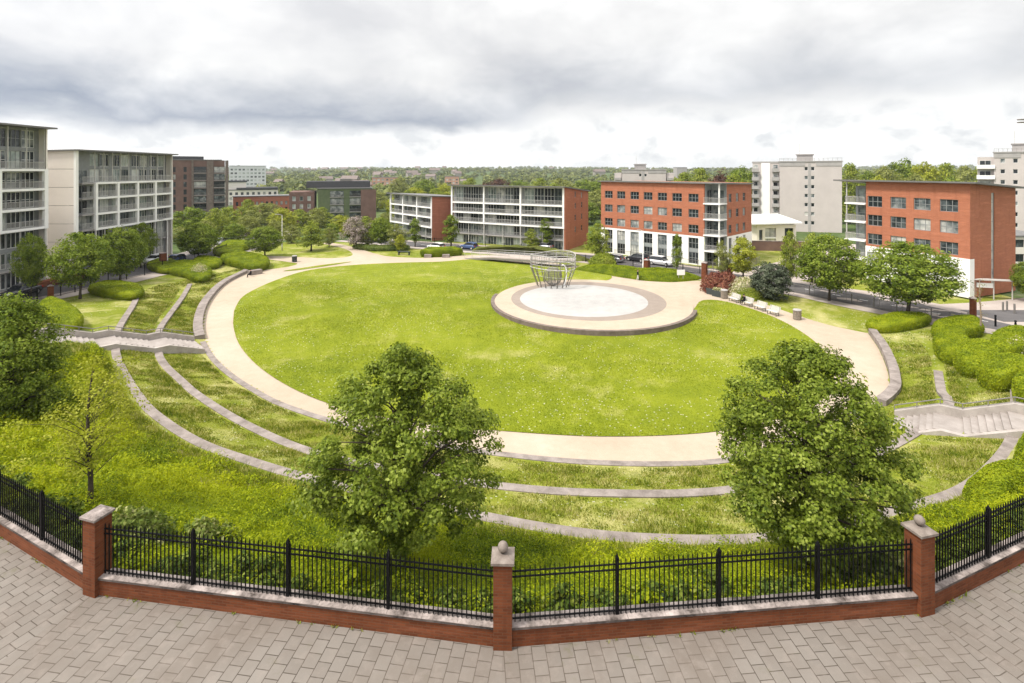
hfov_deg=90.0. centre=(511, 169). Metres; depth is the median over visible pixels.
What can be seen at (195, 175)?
window
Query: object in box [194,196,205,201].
window
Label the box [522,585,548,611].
railing shrub
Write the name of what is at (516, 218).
window
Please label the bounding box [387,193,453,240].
framed flats
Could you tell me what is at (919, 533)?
brick pillar
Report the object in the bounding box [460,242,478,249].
parked car
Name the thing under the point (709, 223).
window
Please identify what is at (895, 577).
railing shrub
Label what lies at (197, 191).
window
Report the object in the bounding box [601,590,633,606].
railing shrub
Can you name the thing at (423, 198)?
window
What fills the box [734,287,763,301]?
green shrub
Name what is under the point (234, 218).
woodland tree
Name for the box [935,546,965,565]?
railing shrub
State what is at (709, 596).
railing shrub
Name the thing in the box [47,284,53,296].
gate pillar
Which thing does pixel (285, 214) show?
woodland tree
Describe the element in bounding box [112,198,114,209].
window
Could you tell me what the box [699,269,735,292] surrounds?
red shrub
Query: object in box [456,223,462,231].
window
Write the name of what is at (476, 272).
lawn
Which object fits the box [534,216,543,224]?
window
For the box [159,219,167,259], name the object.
street lamp
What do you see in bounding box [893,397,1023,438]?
stone steps
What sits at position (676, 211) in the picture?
window
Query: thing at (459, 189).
window
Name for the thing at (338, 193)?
window
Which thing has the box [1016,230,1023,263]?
brick house
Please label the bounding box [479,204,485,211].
window
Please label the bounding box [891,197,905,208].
window
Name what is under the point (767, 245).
brick wall
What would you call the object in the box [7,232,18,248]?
window
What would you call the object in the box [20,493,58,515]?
railing shrub
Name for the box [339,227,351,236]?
woodland tree
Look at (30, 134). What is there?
window
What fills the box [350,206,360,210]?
window
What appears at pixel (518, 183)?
woodland tree
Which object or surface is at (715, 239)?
window
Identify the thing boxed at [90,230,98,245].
window
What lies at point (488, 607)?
railing shrub
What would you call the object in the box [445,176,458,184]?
salmon flats
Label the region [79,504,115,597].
brick pillar
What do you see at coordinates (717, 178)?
copper beech
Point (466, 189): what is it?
window
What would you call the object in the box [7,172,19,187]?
window
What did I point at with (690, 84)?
sky
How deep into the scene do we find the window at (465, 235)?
122.05 m
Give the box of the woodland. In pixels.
[228,165,976,198]
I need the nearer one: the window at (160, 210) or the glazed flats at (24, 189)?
the glazed flats at (24, 189)
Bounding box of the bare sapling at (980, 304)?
[971,279,985,325]
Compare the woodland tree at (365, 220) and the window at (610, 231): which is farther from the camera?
the woodland tree at (365, 220)
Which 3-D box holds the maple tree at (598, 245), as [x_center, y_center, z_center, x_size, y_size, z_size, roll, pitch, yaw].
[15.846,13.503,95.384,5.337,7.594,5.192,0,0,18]
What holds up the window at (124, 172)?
in the white framed flats at (98, 193)
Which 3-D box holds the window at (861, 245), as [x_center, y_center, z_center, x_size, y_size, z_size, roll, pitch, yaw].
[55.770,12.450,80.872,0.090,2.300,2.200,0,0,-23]
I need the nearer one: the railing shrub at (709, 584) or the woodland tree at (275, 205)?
the railing shrub at (709, 584)
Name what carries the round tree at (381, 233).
on the ground at (97, 312)
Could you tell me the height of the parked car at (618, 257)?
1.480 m
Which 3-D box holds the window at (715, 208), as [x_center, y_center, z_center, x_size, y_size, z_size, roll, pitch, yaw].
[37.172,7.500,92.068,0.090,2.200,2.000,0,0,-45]
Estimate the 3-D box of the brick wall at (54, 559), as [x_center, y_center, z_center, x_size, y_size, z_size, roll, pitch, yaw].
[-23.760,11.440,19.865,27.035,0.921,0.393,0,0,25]
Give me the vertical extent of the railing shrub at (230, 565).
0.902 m
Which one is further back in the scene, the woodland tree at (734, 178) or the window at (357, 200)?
the window at (357, 200)
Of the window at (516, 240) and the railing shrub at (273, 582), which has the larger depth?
the window at (516, 240)
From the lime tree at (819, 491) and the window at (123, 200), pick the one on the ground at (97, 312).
the lime tree at (819, 491)
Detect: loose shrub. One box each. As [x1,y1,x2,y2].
[112,505,179,551]
[173,515,242,548]
[832,545,903,586]
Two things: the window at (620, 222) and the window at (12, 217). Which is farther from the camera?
the window at (620, 222)
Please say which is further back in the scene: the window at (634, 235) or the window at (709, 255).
the window at (634, 235)
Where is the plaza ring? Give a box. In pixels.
[511,282,666,320]
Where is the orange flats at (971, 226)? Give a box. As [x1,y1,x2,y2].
[833,179,1023,297]
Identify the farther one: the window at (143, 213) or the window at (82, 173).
the window at (143, 213)
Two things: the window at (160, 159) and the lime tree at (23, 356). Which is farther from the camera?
the window at (160, 159)
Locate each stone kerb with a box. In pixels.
[111,298,1018,544]
[154,284,953,497]
[193,269,248,338]
[200,341,880,466]
[868,328,900,405]
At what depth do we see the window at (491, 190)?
118.60 m
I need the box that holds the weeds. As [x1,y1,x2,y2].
[0,536,1020,642]
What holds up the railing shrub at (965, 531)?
on the ground at (97, 312)
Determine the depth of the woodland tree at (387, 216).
164.41 m
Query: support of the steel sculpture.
on the plaza at (678, 308)
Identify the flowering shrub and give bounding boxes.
[190,263,207,272]
[728,276,761,294]
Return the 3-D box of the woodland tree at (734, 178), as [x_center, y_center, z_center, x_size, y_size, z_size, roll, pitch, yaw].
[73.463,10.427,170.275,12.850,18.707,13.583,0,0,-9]
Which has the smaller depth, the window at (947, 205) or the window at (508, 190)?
the window at (947, 205)
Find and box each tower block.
[614,164,673,180]
[752,143,842,232]
[977,130,1023,230]
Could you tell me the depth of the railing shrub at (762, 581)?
14.77 m
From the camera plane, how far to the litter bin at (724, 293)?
68.13 m
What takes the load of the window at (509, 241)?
in the framed flats at (502, 214)
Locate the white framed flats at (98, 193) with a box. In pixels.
[48,149,178,278]
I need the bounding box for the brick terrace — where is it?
[232,194,288,215]
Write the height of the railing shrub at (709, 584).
1.285 m
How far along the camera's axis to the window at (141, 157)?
93.68 m
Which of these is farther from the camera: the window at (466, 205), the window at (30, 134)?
the window at (466, 205)
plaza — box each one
[494,279,692,329]
[520,285,647,316]
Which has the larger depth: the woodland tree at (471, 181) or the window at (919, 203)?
the woodland tree at (471, 181)
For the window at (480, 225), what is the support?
in the framed flats at (502, 214)
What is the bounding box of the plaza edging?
[491,293,696,335]
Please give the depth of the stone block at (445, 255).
99.57 m
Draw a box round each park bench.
[728,292,740,302]
[743,296,753,306]
[754,300,767,311]
[766,304,780,316]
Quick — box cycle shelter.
[974,278,1023,299]
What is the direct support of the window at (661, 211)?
in the corner flats at (686, 212)
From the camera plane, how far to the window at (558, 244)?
110.21 m
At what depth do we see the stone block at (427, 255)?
99.57 m
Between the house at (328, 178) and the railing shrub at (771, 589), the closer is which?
the railing shrub at (771, 589)
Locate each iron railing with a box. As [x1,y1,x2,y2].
[0,469,82,563]
[104,523,492,620]
[512,538,911,621]
[935,496,1023,582]
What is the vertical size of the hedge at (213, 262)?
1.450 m
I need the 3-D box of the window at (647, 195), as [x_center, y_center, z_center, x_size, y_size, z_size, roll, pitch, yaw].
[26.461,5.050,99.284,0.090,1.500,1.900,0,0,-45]
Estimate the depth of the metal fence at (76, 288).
69.76 m
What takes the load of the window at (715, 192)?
in the corner flats at (686, 212)
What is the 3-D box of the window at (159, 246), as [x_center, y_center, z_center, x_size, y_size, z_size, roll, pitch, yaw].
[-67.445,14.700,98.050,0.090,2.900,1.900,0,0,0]
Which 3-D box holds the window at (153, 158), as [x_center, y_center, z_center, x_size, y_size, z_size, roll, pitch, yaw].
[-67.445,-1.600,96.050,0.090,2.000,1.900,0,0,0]
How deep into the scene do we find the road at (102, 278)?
77.91 m
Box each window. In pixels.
[0,128,5,146]
[0,150,5,167]
[0,234,5,249]
[0,254,5,269]
[0,274,5,289]
[2,172,5,188]
[2,193,5,208]
[2,213,5,229]
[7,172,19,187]
[7,192,19,208]
[7,212,19,228]
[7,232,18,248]
[7,253,18,268]
[7,272,18,288]
[9,129,19,146]
[9,151,19,168]
[22,130,33,147]
[22,151,33,168]
[22,172,33,187]
[22,191,33,207]
[22,211,33,226]
[22,230,33,244]
[79,170,86,182]
[79,185,86,197]
[79,200,86,213]
[79,216,86,228]
[90,154,98,165]
[90,169,98,181]
[90,185,98,196]
[90,199,98,211]
[90,215,98,226]
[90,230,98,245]
[100,154,107,165]
[100,169,107,181]
[100,184,107,195]
[100,199,107,210]
[100,214,107,225]
[100,229,107,236]
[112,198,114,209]
[112,213,114,224]
[113,155,119,166]
[113,169,119,180]
[121,155,127,166]
[121,169,127,180]
[121,184,128,194]
[121,197,128,208]
[121,212,128,222]
[132,155,138,166]
[132,169,138,180]
[140,156,146,166]
[140,169,146,179]
[140,183,146,193]
[140,196,146,206]
[140,210,146,220]
[150,222,153,237]
[151,156,155,166]
[151,169,155,179]
[157,182,162,192]
[157,195,162,205]
[157,208,162,217]
[157,221,162,235]
[157,239,162,252]
[158,156,162,166]
[158,169,162,179]
[194,167,205,172]
[194,174,205,179]
[194,181,205,186]
[194,189,205,194]
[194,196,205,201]
[194,204,205,209]
[214,167,224,171]
[214,174,224,179]
[214,181,224,186]
[214,188,224,193]
[214,196,224,201]
[214,203,224,208]
[330,191,343,196]
[330,198,343,203]
[330,206,343,211]
[350,191,360,196]
[350,198,360,203]
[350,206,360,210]
[350,213,360,218]
[422,197,425,205]
[427,197,430,205]
[456,186,462,200]
[456,203,462,210]
[456,213,462,219]
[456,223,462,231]
[456,234,462,241]
[464,187,469,200]
[464,203,469,210]
[464,213,469,220]
[464,223,469,231]
[464,234,469,241]
[471,187,477,201]
[471,204,477,210]
[471,213,477,220]
[471,223,477,232]
[471,235,477,242]
[479,187,485,201]
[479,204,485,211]
[479,214,485,221]
[479,224,485,232]
[479,235,485,242]
[488,187,495,201]
[488,204,495,211]
[488,214,495,221]
[488,224,495,233]
[488,236,495,243]
[497,187,503,202]
[497,205,503,212]
[497,215,503,222]
[497,225,503,233]
[497,237,503,244]
[505,187,512,202]
[505,205,512,212]
[505,215,512,222]
[505,225,512,234]
[505,237,512,244]
[514,188,518,202]
[514,205,518,212]
[514,215,518,223]
[514,226,521,235]
[514,238,521,244]
[525,188,533,203]
[525,206,533,213]
[525,216,533,223]
[525,227,533,234]
[534,188,543,203]
[534,206,543,214]
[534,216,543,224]
[534,227,543,236]
[544,188,553,203]
[544,206,553,214]
[555,188,561,204]
[555,207,561,214]
[555,217,561,225]
[555,228,562,238]
[555,241,562,249]
[605,191,612,197]
[605,204,612,211]
[605,218,612,225]
[605,229,611,238]
[605,241,611,251]
[617,191,624,198]
[617,205,624,212]
[617,219,624,226]
[618,230,624,240]
[618,243,624,253]
[631,192,638,198]
[631,206,638,213]
[631,220,638,227]
[631,232,638,241]
[631,245,638,254]
[644,192,651,199]
[644,206,651,214]
[644,221,651,228]
[644,233,651,243]
[644,246,651,256]
[658,193,666,200]
[658,207,666,215]
[658,222,666,229]
[658,234,666,244]
[658,248,666,257]
[673,193,681,200]
[673,208,681,216]
[673,223,681,231]
[689,194,697,201]
[689,209,697,217]
[689,224,697,232]
[689,237,697,248]
[689,251,697,263]
[707,190,711,201]
[707,205,711,217]
[707,221,711,233]
[707,236,711,248]
[707,252,711,264]
[713,190,723,201]
[713,205,723,217]
[713,221,723,233]
[713,237,723,248]
[713,253,723,263]
[759,230,761,239]
[765,228,774,240]
[785,228,792,238]
[858,187,865,201]
[858,205,865,219]
[858,223,865,237]
[858,241,865,255]
[867,251,877,262]
[868,196,881,206]
[868,214,881,225]
[868,233,881,244]
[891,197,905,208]
[891,216,905,228]
[891,236,905,246]
[914,198,930,210]
[914,218,930,230]
[914,238,930,250]
[940,199,957,211]
[940,220,957,233]
[940,241,957,254]
[979,160,990,164]
[979,171,990,174]
[991,193,993,282]
[1016,240,1023,246]
[1016,254,1023,261]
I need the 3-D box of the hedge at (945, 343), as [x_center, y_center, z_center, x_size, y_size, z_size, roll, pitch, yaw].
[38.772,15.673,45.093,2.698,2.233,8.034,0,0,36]
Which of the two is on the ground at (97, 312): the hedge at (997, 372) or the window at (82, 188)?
the hedge at (997, 372)
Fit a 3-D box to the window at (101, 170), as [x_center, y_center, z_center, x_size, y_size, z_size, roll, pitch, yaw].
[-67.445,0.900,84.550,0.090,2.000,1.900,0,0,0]
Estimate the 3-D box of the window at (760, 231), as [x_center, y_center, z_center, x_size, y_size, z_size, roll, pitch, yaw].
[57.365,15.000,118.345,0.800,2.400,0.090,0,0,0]
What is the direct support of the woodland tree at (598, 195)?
on the ground at (97, 312)
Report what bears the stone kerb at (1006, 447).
on the ground at (97, 312)
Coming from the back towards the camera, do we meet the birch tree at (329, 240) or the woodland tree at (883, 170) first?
the woodland tree at (883, 170)
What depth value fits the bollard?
53.25 m
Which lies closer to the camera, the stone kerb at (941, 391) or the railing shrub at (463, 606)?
the railing shrub at (463, 606)
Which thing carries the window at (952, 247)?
in the orange flats at (971, 226)
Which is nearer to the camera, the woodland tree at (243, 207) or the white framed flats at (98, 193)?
the white framed flats at (98, 193)
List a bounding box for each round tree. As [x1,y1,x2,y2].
[93,225,149,279]
[173,221,221,255]
[244,225,284,255]
[368,216,393,244]
[792,232,866,300]
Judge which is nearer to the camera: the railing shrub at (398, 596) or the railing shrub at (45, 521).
the railing shrub at (398, 596)
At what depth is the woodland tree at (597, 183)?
298.37 m
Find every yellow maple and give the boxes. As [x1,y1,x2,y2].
[393,234,406,249]
[728,236,756,277]
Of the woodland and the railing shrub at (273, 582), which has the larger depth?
the woodland
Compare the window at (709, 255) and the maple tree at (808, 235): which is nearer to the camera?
the maple tree at (808, 235)
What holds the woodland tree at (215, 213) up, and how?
on the ground at (97, 312)
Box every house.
[273,179,284,181]
[319,176,332,180]
[341,175,359,179]
[348,170,357,175]
[372,172,383,176]
[405,170,417,176]
[425,174,436,179]
[429,168,439,173]
[453,171,461,177]
[592,169,605,176]
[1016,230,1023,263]
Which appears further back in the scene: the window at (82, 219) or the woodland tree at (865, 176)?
the woodland tree at (865, 176)
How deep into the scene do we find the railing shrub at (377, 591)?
14.27 m
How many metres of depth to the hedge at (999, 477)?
21.63 m
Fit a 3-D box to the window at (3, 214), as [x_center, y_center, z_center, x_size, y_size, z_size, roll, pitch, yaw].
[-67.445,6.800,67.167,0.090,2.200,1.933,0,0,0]
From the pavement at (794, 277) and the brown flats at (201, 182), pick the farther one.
the brown flats at (201, 182)
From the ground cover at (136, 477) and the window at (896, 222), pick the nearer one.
the ground cover at (136, 477)
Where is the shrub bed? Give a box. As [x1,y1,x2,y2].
[472,244,589,261]
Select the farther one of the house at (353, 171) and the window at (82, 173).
the house at (353, 171)
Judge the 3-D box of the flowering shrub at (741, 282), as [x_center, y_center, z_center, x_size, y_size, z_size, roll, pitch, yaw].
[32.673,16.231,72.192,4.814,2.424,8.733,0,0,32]
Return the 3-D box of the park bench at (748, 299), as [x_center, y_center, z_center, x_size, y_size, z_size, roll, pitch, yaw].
[29.909,16.721,65.001,0.734,1.107,1.480,0,0,-21]
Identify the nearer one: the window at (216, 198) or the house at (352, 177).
the window at (216, 198)
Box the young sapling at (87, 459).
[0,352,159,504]
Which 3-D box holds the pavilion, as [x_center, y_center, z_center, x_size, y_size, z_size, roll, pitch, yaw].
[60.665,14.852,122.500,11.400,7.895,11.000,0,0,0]
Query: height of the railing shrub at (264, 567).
1.372 m
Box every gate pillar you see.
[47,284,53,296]
[159,252,166,260]
[643,259,649,267]
[701,261,707,280]
[969,296,976,315]
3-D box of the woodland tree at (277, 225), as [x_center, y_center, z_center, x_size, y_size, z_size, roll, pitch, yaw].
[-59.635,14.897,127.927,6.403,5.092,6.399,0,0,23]
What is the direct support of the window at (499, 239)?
in the framed flats at (502, 214)
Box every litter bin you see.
[292,255,296,261]
[721,289,727,298]
[793,308,801,319]
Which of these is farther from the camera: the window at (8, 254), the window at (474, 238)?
the window at (474, 238)
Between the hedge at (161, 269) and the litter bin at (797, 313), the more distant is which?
the hedge at (161, 269)
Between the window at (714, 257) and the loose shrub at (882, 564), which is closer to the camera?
the loose shrub at (882, 564)
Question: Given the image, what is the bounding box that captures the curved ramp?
[464,250,573,265]
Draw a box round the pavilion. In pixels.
[752,214,801,240]
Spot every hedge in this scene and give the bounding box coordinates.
[38,296,83,330]
[87,280,144,300]
[146,258,174,273]
[167,259,212,282]
[193,255,221,268]
[214,244,243,256]
[220,250,269,270]
[221,239,249,250]
[352,243,409,250]
[420,246,462,256]
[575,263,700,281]
[865,310,931,333]
[930,314,984,338]
[932,330,968,365]
[952,338,1002,378]
[961,459,1023,505]
[975,352,1023,392]
[990,325,1023,353]
[1011,367,1023,402]
[1013,433,1023,461]
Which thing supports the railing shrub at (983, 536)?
on the ground at (97, 312)
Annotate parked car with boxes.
[0,283,42,298]
[143,253,168,263]
[168,254,185,259]
[217,237,227,243]
[427,242,444,246]
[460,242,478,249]
[538,242,553,246]
[609,253,624,262]
[625,253,648,262]
[648,255,672,266]
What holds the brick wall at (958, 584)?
on the ground at (97, 312)
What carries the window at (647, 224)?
in the corner flats at (686, 212)
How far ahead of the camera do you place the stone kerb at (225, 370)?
30.98 m
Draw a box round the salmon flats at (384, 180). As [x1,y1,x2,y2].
[372,177,397,185]
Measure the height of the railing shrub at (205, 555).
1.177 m
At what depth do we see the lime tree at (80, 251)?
61.52 m
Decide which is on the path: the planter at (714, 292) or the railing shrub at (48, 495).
the planter at (714, 292)
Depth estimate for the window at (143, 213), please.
93.71 m
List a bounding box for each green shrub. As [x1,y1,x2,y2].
[588,253,616,264]
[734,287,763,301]
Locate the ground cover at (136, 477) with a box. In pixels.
[0,339,1023,613]
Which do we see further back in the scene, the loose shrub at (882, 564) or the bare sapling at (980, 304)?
the bare sapling at (980, 304)
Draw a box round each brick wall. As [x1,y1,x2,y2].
[0,506,82,588]
[98,568,492,646]
[512,584,918,646]
[752,240,804,250]
[935,531,1023,607]
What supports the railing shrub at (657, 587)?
on the ground at (97, 312)
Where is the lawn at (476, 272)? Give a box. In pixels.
[233,259,833,435]
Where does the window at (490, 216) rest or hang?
in the framed flats at (502, 214)
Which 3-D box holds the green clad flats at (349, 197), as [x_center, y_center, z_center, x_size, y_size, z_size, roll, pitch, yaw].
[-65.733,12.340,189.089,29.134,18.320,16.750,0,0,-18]
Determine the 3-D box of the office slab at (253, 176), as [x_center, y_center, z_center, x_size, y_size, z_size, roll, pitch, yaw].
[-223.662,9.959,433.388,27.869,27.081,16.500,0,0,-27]
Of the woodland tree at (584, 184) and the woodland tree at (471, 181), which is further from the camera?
the woodland tree at (471, 181)
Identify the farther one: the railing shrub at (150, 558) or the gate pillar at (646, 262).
the gate pillar at (646, 262)
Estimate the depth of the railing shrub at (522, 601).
13.36 m
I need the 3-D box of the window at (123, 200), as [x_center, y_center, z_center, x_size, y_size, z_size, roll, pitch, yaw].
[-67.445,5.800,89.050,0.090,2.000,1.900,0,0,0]
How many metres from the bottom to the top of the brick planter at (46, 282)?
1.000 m
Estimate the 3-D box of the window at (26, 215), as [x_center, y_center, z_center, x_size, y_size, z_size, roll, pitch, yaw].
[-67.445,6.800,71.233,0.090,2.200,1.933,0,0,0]
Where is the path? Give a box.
[203,243,888,460]
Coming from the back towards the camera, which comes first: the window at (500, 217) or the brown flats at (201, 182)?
the brown flats at (201, 182)
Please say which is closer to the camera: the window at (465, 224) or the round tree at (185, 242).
the round tree at (185, 242)
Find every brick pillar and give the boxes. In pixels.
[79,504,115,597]
[491,540,514,650]
[901,514,938,617]
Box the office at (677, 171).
[673,167,686,179]
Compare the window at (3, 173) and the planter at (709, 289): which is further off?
the planter at (709, 289)
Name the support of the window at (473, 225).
in the framed flats at (502, 214)
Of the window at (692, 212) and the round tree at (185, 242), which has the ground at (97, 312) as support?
the round tree at (185, 242)
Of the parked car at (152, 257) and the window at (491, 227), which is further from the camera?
the window at (491, 227)
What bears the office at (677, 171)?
on the ground at (97, 312)
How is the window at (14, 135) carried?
in the glazed flats at (24, 189)
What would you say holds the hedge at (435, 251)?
on the ground at (97, 312)
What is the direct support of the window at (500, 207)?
in the framed flats at (502, 214)
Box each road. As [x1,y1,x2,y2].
[0,232,266,299]
[343,239,1009,329]
[961,310,1023,321]
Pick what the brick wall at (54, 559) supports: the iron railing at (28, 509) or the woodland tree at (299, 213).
the iron railing at (28, 509)
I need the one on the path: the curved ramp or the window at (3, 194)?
the curved ramp
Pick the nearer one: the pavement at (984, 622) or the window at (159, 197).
the pavement at (984, 622)
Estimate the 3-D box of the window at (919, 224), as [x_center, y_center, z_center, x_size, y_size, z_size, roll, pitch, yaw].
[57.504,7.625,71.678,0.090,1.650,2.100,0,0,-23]
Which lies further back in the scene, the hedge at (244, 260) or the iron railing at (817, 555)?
the hedge at (244, 260)
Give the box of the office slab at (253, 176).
[229,166,265,186]
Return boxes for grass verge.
[285,262,346,270]
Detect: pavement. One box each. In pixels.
[0,231,291,304]
[0,537,88,661]
[0,595,502,682]
[339,239,994,333]
[501,614,1008,682]
[746,244,855,280]
[926,298,1023,325]
[929,563,1023,682]
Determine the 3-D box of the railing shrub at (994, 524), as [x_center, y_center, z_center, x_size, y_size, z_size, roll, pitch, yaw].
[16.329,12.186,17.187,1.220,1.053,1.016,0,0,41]
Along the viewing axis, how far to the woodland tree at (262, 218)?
163.54 m
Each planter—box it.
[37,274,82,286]
[706,285,713,294]
[711,287,719,296]
[716,288,723,297]
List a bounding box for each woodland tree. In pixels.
[173,205,207,232]
[173,226,189,240]
[192,220,216,236]
[201,208,230,235]
[211,207,241,233]
[220,223,247,239]
[234,199,258,217]
[236,215,261,239]
[245,203,276,226]
[262,202,280,216]
[264,220,286,235]
[265,207,298,230]
[281,224,303,241]
[289,209,310,230]
[302,207,328,227]
[310,207,335,227]
[323,222,339,238]
[329,214,349,231]
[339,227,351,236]
[358,216,376,225]
[373,213,394,227]
[376,190,388,210]
[380,198,394,223]
[387,176,408,198]
[409,186,426,193]
[413,179,434,193]
[429,188,443,194]
[434,182,453,194]
[461,178,476,184]
[512,180,530,185]
[531,178,545,185]
[547,178,573,187]
[574,179,599,200]
[588,188,600,218]
[588,201,600,222]
[592,178,603,200]
[672,171,692,181]
[688,167,709,181]
[725,165,752,209]
[725,174,752,210]
[842,162,865,223]
[854,170,875,209]
[869,174,889,179]
[872,165,903,180]
[887,157,922,180]
[901,173,929,180]
[911,161,949,180]
[930,162,959,180]
[943,175,961,181]
[953,165,975,181]
[967,166,976,181]
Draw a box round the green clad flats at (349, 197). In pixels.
[289,178,375,226]
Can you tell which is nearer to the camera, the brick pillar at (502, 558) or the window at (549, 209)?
the brick pillar at (502, 558)
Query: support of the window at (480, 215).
in the framed flats at (502, 214)
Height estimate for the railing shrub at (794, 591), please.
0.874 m
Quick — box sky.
[0,0,1023,168]
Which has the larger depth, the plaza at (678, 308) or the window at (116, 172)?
the window at (116, 172)
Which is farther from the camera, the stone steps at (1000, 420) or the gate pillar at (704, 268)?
the gate pillar at (704, 268)
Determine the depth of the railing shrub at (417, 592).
14.14 m
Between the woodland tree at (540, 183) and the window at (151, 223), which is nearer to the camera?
the window at (151, 223)
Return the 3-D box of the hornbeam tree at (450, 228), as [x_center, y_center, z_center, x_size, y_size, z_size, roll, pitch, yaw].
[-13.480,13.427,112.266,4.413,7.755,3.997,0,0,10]
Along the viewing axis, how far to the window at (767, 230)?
118.35 m
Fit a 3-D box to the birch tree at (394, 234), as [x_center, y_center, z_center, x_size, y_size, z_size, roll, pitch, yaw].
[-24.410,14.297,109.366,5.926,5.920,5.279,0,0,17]
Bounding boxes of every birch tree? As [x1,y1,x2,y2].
[323,227,337,246]
[357,223,376,243]
[386,223,410,245]
[713,240,729,272]
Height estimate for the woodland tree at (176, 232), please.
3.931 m
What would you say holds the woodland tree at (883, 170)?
on the ground at (97, 312)
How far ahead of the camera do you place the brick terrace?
220.68 m
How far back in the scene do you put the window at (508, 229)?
116.40 m
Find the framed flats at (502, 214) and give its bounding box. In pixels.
[447,184,589,249]
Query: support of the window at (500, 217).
in the framed flats at (502, 214)
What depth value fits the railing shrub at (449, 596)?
14.00 m
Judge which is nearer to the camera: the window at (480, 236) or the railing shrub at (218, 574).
the railing shrub at (218, 574)
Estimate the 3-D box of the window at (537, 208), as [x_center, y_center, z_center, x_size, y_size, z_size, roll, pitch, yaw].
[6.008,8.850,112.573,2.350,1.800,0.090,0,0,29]
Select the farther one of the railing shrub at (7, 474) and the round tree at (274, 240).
the round tree at (274, 240)
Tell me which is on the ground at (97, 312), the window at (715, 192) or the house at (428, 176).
the house at (428, 176)
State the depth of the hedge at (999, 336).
44.76 m
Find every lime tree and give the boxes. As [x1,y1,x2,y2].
[0,290,76,421]
[8,233,50,298]
[39,232,119,298]
[126,222,159,267]
[283,341,504,564]
[710,338,928,576]
[848,240,972,311]
[1009,261,1023,293]
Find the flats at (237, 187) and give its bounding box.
[228,180,277,204]
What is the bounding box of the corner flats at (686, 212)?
[598,180,754,266]
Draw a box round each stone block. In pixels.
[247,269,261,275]
[424,254,431,257]
[442,254,449,257]
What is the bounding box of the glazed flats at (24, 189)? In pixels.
[0,122,57,291]
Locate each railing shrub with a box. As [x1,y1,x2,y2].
[0,465,11,472]
[1,471,13,483]
[1,487,18,506]
[12,472,35,488]
[12,496,20,515]
[16,482,44,494]
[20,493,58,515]
[36,511,60,532]
[45,493,85,527]
[56,523,81,539]
[60,528,81,549]
[69,510,87,530]
[114,535,151,561]
[114,557,127,567]
[123,558,151,570]
[138,553,159,567]
[146,559,167,573]
[158,549,204,577]
[175,544,210,573]
[196,567,229,580]
[202,561,238,574]
[225,573,252,583]
[227,550,261,580]
[242,553,292,584]
[257,572,285,587]
[285,573,318,591]
[285,575,314,588]
[318,576,338,591]
[320,583,341,594]
[338,562,373,597]
[342,583,372,598]
[364,576,399,598]
[376,589,404,602]
[401,576,437,605]
[434,584,469,608]
[449,600,469,610]
[468,587,492,612]
[475,598,512,613]
[512,586,533,608]
[512,586,537,613]
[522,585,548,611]
[539,581,585,610]
[575,600,598,608]
[578,586,607,607]
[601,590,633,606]
[607,583,634,603]
[631,579,670,602]
[631,582,663,604]
[660,584,693,601]
[674,579,695,599]
[686,567,734,599]
[705,591,715,598]
[726,591,749,597]
[729,573,759,596]
[752,578,786,595]
[754,573,780,590]
[779,571,812,590]
[780,581,807,592]
[812,572,843,589]
[841,567,878,587]
[881,572,903,585]
[935,535,960,555]
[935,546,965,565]
[949,523,973,545]
[957,536,983,556]
[965,527,1004,547]
[978,515,1004,532]
[997,505,1023,523]
[1004,509,1023,531]
[1009,521,1023,534]
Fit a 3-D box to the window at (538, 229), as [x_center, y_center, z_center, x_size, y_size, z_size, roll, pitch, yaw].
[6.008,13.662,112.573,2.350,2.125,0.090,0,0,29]
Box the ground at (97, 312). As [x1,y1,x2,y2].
[3,168,1023,549]
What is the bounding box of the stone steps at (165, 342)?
[32,323,204,353]
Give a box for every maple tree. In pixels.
[293,220,325,250]
[522,229,539,245]
[583,223,610,254]
[778,230,799,286]
[800,231,823,282]
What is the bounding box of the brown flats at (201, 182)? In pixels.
[173,156,227,222]
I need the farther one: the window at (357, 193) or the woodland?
the woodland
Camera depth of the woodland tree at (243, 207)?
188.85 m
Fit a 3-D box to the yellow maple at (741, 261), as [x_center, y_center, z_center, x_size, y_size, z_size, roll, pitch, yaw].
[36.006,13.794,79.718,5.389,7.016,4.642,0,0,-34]
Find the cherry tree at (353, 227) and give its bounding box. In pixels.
[338,215,372,244]
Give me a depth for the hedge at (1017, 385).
33.06 m
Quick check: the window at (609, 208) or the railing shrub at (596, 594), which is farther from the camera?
the window at (609, 208)
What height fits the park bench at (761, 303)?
1.107 m
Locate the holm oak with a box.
[748,261,793,300]
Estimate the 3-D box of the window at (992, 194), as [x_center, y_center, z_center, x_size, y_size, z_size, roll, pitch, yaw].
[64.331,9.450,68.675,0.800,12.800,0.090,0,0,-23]
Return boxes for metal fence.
[18,244,226,309]
[420,237,554,247]
[561,252,699,272]
[619,250,759,268]
[774,282,968,318]
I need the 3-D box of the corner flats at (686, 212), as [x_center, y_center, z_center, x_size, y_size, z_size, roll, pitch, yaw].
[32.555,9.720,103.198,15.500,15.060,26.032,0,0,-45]
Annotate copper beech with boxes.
[490,176,513,184]
[708,168,728,181]
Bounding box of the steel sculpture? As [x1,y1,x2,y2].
[530,250,575,288]
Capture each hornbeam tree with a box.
[409,218,420,246]
[441,214,459,245]
[539,217,553,242]
[671,233,682,268]
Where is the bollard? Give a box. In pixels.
[994,315,996,326]
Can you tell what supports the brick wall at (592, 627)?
on the pavement at (907, 649)
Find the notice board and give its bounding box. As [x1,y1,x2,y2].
[677,270,684,277]

